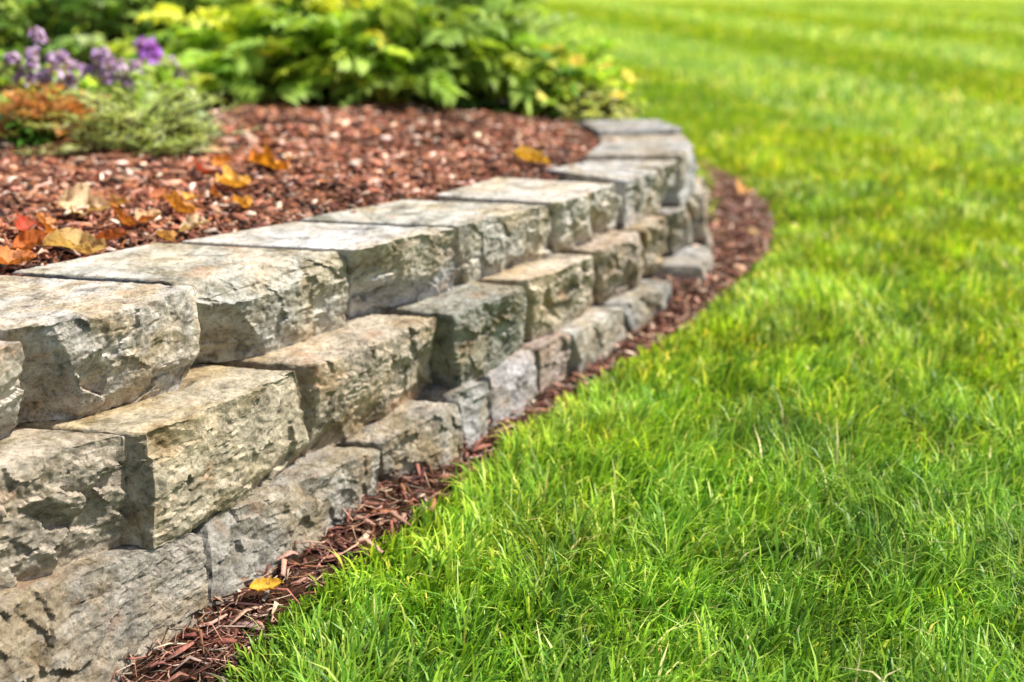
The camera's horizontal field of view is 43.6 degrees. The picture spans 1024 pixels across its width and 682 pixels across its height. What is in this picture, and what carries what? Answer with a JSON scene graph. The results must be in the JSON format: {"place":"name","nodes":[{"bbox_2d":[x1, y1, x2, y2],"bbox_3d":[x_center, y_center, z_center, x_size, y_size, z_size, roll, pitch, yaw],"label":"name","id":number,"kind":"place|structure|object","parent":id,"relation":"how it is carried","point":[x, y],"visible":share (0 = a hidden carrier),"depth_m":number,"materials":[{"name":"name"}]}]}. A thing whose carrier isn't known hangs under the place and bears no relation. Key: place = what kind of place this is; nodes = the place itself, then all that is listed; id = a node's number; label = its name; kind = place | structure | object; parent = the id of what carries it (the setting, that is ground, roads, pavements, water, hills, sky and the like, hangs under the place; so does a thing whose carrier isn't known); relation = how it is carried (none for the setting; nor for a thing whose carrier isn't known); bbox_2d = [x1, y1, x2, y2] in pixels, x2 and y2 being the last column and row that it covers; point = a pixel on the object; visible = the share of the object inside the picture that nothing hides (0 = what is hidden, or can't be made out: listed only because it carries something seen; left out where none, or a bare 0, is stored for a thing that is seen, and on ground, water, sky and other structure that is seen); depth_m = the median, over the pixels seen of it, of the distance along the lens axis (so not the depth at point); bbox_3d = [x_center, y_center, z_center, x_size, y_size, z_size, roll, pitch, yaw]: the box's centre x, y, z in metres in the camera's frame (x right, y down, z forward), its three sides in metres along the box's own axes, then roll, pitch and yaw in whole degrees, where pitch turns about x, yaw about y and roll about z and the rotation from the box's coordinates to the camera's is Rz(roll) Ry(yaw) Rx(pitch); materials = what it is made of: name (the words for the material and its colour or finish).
{"place":"outdoors","nodes":[
{"label":"outdoors","id":0,"kind":"place"},
{"bbox_2d":[0,86,615,275],"bbox_3d":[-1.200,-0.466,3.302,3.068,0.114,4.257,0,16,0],"label":"bark mulch","id":1,"kind":"object","parent":0,"point":[324,140],"visible":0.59,"depth_m":3.19,"materials":[{"name":"brown wood"}]},
{"bbox_2d":[0,245,35,263],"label":"fallen leaf","id":2,"kind":"object","parent":1,"relation":"on","point":[8,255],"visible":1,"depth_m":2.24,"materials":[{"name":"orange plant"}]},
{"bbox_2d":[9,229,47,249],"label":"fallen leaf","id":3,"kind":"object","parent":1,"relation":"on","point":[26,238],"visible":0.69,"depth_m":2.35,"materials":[{"name":"orange plant"}]},
{"bbox_2d":[14,212,43,231],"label":"fallen leaf","id":4,"kind":"object","parent":1,"relation":"on","point":[24,223],"visible":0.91,"depth_m":2.46,"materials":[{"name":"red plant"}]},
{"bbox_2d":[0,107,62,147],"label":"feathery plant","id":5,"kind":"object","parent":1,"relation":"on","point":[30,136],"visible":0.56,"depth_m":3.39,"materials":[{"name":"green plant"}]},
{"bbox_2d":[0,0,82,63],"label":"background bush","id":6,"kind":"object","parent":1,"relation":"on","point":[16,26],"visible":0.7,"depth_m":4.79,"materials":[{"name":"green plant"}]},
{"bbox_2d":[36,212,58,224],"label":"fallen leaf","id":7,"kind":"object","parent":1,"relation":"on","point":[47,220],"visible":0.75,"depth_m":2.51,"materials":[{"name":"orange plant"}]},
{"bbox_2d":[0,80,114,143],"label":"rusty plant","id":8,"kind":"object","parent":1,"relation":"on","point":[40,104],"visible":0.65,"depth_m":3.40,"materials":[{"name":"orange plant"}]},
{"bbox_2d":[42,219,74,233],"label":"fallen leaf","id":9,"kind":"object","parent":1,"relation":"on","point":[49,228],"visible":0.14,"depth_m":2.38,"materials":[{"name":"orange plant"}]},
{"bbox_2d":[24,227,107,252],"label":"fallen leaf","id":10,"kind":"object","parent":1,"relation":"on","point":[76,239],"visible":1,"depth_m":2.32,"materials":[{"name":"yellow plant"}]},
{"bbox_2d":[0,26,140,124],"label":"flowering perennial","id":11,"kind":"object","parent":1,"relation":"on","point":[55,72],"visible":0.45,"depth_m":3.52,"materials":[{"name":"purple plant"}]},
{"bbox_2d":[42,182,110,214],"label":"fallen leaf","id":12,"kind":"object","parent":1,"relation":"on","point":[79,194],"visible":1,"depth_m":2.61,"materials":[{"name":"beige plant"}]},
{"bbox_2d":[0,0,161,90],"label":"background bush","id":13,"kind":"object","parent":1,"relation":"on","point":[59,31],"visible":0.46,"depth_m":4.98,"materials":[{"name":"green plant"}]},
{"bbox_2d":[93,191,109,200],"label":"fallen leaf","id":14,"kind":"object","parent":1,"relation":"on","point":[101,194],"visible":0.31,"depth_m":2.73,"materials":[{"name":"brown plant"}]},
{"bbox_2d":[2,0,205,84],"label":"background bush","id":15,"kind":"object","parent":1,"relation":"on","point":[93,40],"visible":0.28,"depth_m":5.04,"materials":[{"name":"green plant"}]},
{"bbox_2d":[94,227,135,239],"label":"fallen leaf","id":16,"kind":"object","parent":1,"relation":"on","point":[117,232],"visible":0.86,"depth_m":2.40,"materials":[{"name":"orange plant"}]},
{"bbox_2d":[108,193,133,207],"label":"fallen leaf","id":17,"kind":"object","parent":1,"relation":"on","point":[116,200],"visible":0.78,"depth_m":2.64,"materials":[{"name":"brown plant"}]},
{"bbox_2d":[74,46,173,126],"bbox_3d":[-1.173,-0.729,3.761,0.392,0.287,0.447,0,16,0],"label":"flowering perennial","id":18,"kind":"object","parent":1,"relation":"on","point":[137,80],"visible":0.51,"depth_m":3.61,"materials":[{"name":"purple plant"}]},
{"bbox_2d":[111,203,153,225],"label":"fallen leaf","id":19,"kind":"object","parent":1,"relation":"on","point":[123,217],"visible":0.99,"depth_m":2.49,"materials":[{"name":"orange plant"}]},
{"bbox_2d":[12,82,264,156],"bbox_3d":[-0.989,-0.587,3.390,0.633,0.240,0.421,-5,17,-17],"label":"feathery plant","id":20,"kind":"object","parent":1,"relation":"on","point":[128,130],"visible":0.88,"depth_m":3.35,"materials":[{"name":"green plant"}]},
{"bbox_2d":[130,208,161,224],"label":"fallen leaf","id":21,"kind":"object","parent":1,"relation":"on","point":[153,211],"visible":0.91,"depth_m":2.54,"materials":[{"name":"beige plant"}]},
{"bbox_2d":[142,187,171,201],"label":"fallen leaf","id":22,"kind":"object","parent":1,"relation":"on","point":[158,193],"visible":0.69,"depth_m":2.79,"materials":[{"name":"brown plant"}]},
{"bbox_2d":[65,0,250,50],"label":"background bush","id":23,"kind":"object","parent":1,"relation":"on","point":[106,22],"visible":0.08,"depth_m":5.03,"materials":[{"name":"green plant"}]},
{"bbox_2d":[124,36,203,108],"bbox_3d":[-1.220,-0.879,4.288,0.392,0.297,0.344,0,16,0],"label":"flowering perennial","id":24,"kind":"object","parent":1,"relation":"on","point":[162,76],"visible":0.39,"depth_m":4.24,"materials":[{"name":"green plant"}]},
{"bbox_2d":[156,230,179,242],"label":"fallen leaf","id":25,"kind":"object","parent":1,"relation":"on","point":[168,235],"visible":1,"depth_m":2.42,"materials":[{"name":"plant"}]},
{"bbox_2d":[162,190,199,213],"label":"fallen leaf","id":26,"kind":"object","parent":1,"relation":"on","point":[177,202],"visible":0.91,"depth_m":2.63,"materials":[{"name":"orange plant"}]},
{"bbox_2d":[180,189,200,200],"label":"fallen leaf","id":27,"kind":"object","parent":1,"relation":"on","point":[190,195],"visible":1,"depth_m":2.75,"materials":[{"name":"plant"}]},
{"bbox_2d":[176,214,209,232],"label":"fallen leaf","id":28,"kind":"object","parent":1,"relation":"on","point":[192,221],"visible":0.95,"depth_m":2.51,"materials":[{"name":"beige plant"}]},
{"bbox_2d":[161,98,227,149],"bbox_3d":[-0.875,-0.570,3.475,0.196,0.174,0.203,-9,19,-29],"label":"feathery plant","id":29,"kind":"object","parent":1,"relation":"on","point":[194,114],"visible":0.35,"depth_m":3.44,"materials":[{"name":"green plant"}]},
{"bbox_2d":[163,56,234,109],"bbox_3d":[-1.121,-0.887,4.438,0.273,0.211,0.293,14,21,39],"label":"flowering perennial","id":30,"kind":"object","parent":1,"relation":"on","point":[210,84],"visible":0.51,"depth_m":4.40,"materials":[{"name":"green plant"}]},
{"bbox_2d":[193,156,219,172],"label":"fallen leaf","id":31,"kind":"object","parent":1,"relation":"on","point":[200,167],"visible":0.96,"depth_m":2.98,"materials":[{"name":"red plant"}]},
{"bbox_2d":[209,185,222,196],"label":"fallen leaf","id":32,"kind":"object","parent":1,"relation":"on","point":[213,190],"visible":1,"depth_m":2.77,"materials":[{"name":"brown plant"}]},
{"bbox_2d":[97,0,340,103],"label":"leafy shrub","id":33,"kind":"object","parent":1,"relation":"on","point":[162,11],"visible":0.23,"depth_m":4.65,"materials":[{"name":"yellow plant"}]},
{"bbox_2d":[205,152,233,165],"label":"fallen leaf","id":34,"kind":"object","parent":1,"relation":"on","point":[223,158],"visible":0.67,"depth_m":3.10,"materials":[{"name":"orange plant"}]},
{"bbox_2d":[207,164,251,186],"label":"fallen leaf","id":35,"kind":"object","parent":1,"relation":"on","point":[230,177],"visible":1,"depth_m":2.88,"materials":[{"name":"plant"}]},
{"bbox_2d":[232,194,254,207],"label":"fallen leaf","id":36,"kind":"object","parent":1,"relation":"on","point":[245,201],"visible":1,"depth_m":2.70,"materials":[{"name":"plant"}]},
{"bbox_2d":[161,0,328,90],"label":"background bush","id":37,"kind":"object","parent":1,"relation":"on","point":[225,4],"visible":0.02,"depth_m":4.89,"materials":[{"name":"green plant"}]},
{"bbox_2d":[246,147,256,163],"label":"fallen leaf","id":38,"kind":"object","parent":1,"relation":"on","point":[253,153],"visible":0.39,"depth_m":3.15,"materials":[{"name":"orange plant"}]},
{"bbox_2d":[241,46,288,96],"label":"leafy shrub","id":39,"kind":"object","parent":1,"relation":"on","point":[265,84],"visible":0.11,"depth_m":4.62,"materials":[{"name":"green plant"}]},
{"bbox_2d":[249,143,299,169],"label":"fallen leaf","id":40,"kind":"object","parent":1,"relation":"on","point":[265,157],"visible":1,"depth_m":3.03,"materials":[{"name":"orange plant"}]},
{"bbox_2d":[155,0,418,107],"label":"leafy shrub","id":41,"kind":"object","parent":1,"relation":"on","point":[245,62],"visible":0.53,"depth_m":4.49,"materials":[{"name":"green plant"}]},
{"bbox_2d":[284,152,300,159],"bbox_3d":[-0.550,-0.462,3.201,0.060,0.025,0.039,15,22,42],"label":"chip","id":42,"kind":"object","parent":1,"relation":"on","point":[288,157],"visible":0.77,"depth_m":3.20,"materials":[{"name":"beige wood"}]},
{"bbox_2d":[224,0,495,107],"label":"leafy shrub","id":43,"kind":"object","parent":1,"relation":"on","point":[370,31],"visible":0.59,"depth_m":4.41,"materials":[{"name":"green plant"}]},
{"bbox_2d":[363,0,511,20],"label":"background bush","id":44,"kind":"object","parent":1,"relation":"on","point":[428,0],"depth_m":4.97,"materials":[{"name":"green plant"}]},
{"bbox_2d":[330,0,570,116],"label":"leafy shrub","id":45,"kind":"object","parent":1,"relation":"on","point":[481,41],"visible":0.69,"depth_m":4.38,"materials":[{"name":"green plant"}]},
{"bbox_2d":[382,0,583,100],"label":"background bush","id":46,"kind":"object","parent":1,"relation":"on","point":[482,14],"visible":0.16,"depth_m":4.81,"materials":[{"name":"green plant"}]},
{"bbox_2d":[436,0,580,46],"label":"feathery shrub","id":47,"kind":"object","parent":1,"relation":"on","point":[541,27],"visible":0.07,"depth_m":4.99,"materials":[{"name":"green plant"}]},
{"bbox_2d":[505,145,550,163],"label":"fallen leaf","id":48,"kind":"object","parent":1,"relation":"on","point":[524,152],"visible":1,"depth_m":3.35,"materials":[{"name":"plant"}]},
{"bbox_2d":[453,41,610,119],"bbox_3d":[0.078,-0.905,4.493,0.589,0.290,0.529,-8,18,-26],"label":"leafy shrub","id":49,"kind":"object","parent":1,"relation":"on","point":[545,73],"visible":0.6,"depth_m":4.38,"materials":[{"name":"green plant"}]},
{"bbox_2d":[492,37,648,118],"bbox_3d":[0.212,-0.909,4.482,0.491,0.302,0.487,-7,18,-23],"label":"leafy shrub","id":50,"kind":"object","parent":1,"relation":"on","point":[599,77],"visible":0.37,"depth_m":4.42,"materials":[{"name":"green plant"}]},
{"bbox_2d":[555,78,650,120],"bbox_3d":[0.302,-0.809,4.372,0.367,0.172,0.295,0,16,0],"label":"leafy shrub","id":51,"kind":"object","parent":1,"relation":"on","point":[591,101],"visible":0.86,"depth_m":4.36,"materials":[{"name":"green plant"}]},
{"bbox_2d":[111,158,776,681],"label":"wood shreds","id":52,"kind":"object","parent":0,"point":[591,372],"visible":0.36,"depth_m":2.40,"materials":[{"name":"brown wood"}]},
{"bbox_2d":[240,576,283,590],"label":"fallen leaf","id":53,"kind":"object","parent":52,"relation":"on","point":[263,583],"visible":1,"depth_m":2.08,"materials":[{"name":"yellow plant"}]},
{"bbox_2d":[710,220,719,227],"bbox_3d":[0.652,-0.373,4.103,0.036,0.027,0.058,0,16,0],"label":"bark chunk","id":54,"kind":"object","parent":52,"relation":"on","point":[716,223],"visible":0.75,"depth_m":4.09,"materials":[{"name":"brown wood"}]},
{"bbox_2d":[724,242,741,252],"bbox_3d":[0.658,-0.280,3.822,0.058,0.033,0.064,0,16,0],"label":"bark chunk","id":55,"kind":"object","parent":52,"relation":"on","point":[732,246],"visible":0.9,"depth_m":3.80,"materials":[{"name":"brown wood"}]},
{"bbox_2d":[732,263,744,275],"bbox_3d":[0.638,-0.202,3.602,0.038,0.034,0.058,0,16,0],"label":"bark chunk","id":56,"kind":"object","parent":52,"relation":"on","point":[738,268],"visible":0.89,"depth_m":3.58,"materials":[{"name":"beige wood"}]},
{"bbox_2d":[736,179,753,194],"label":"fallen leaf","id":57,"kind":"object","parent":52,"relation":"on","point":[741,188],"visible":1,"depth_m":4.48,"materials":[{"name":"plant"}]},
{"bbox_2d":[745,227,758,236],"bbox_3d":[0.747,-0.340,4.008,0.048,0.034,0.045,-7,18,-21],"label":"bark chunk","id":58,"kind":"object","parent":52,"relation":"on","point":[753,230],"visible":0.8,"depth_m":3.99,"materials":[{"name":"beige wood"}]},
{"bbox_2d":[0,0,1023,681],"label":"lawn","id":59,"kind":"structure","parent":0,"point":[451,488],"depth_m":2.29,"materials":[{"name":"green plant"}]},
{"bbox_2d":[0,93,716,681],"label":"retaining wall","id":60,"kind":"structure","parent":59,"relation":"on","point":[190,429],"depth_m":2.24,"materials":[{"name":"stone"}]}
]}

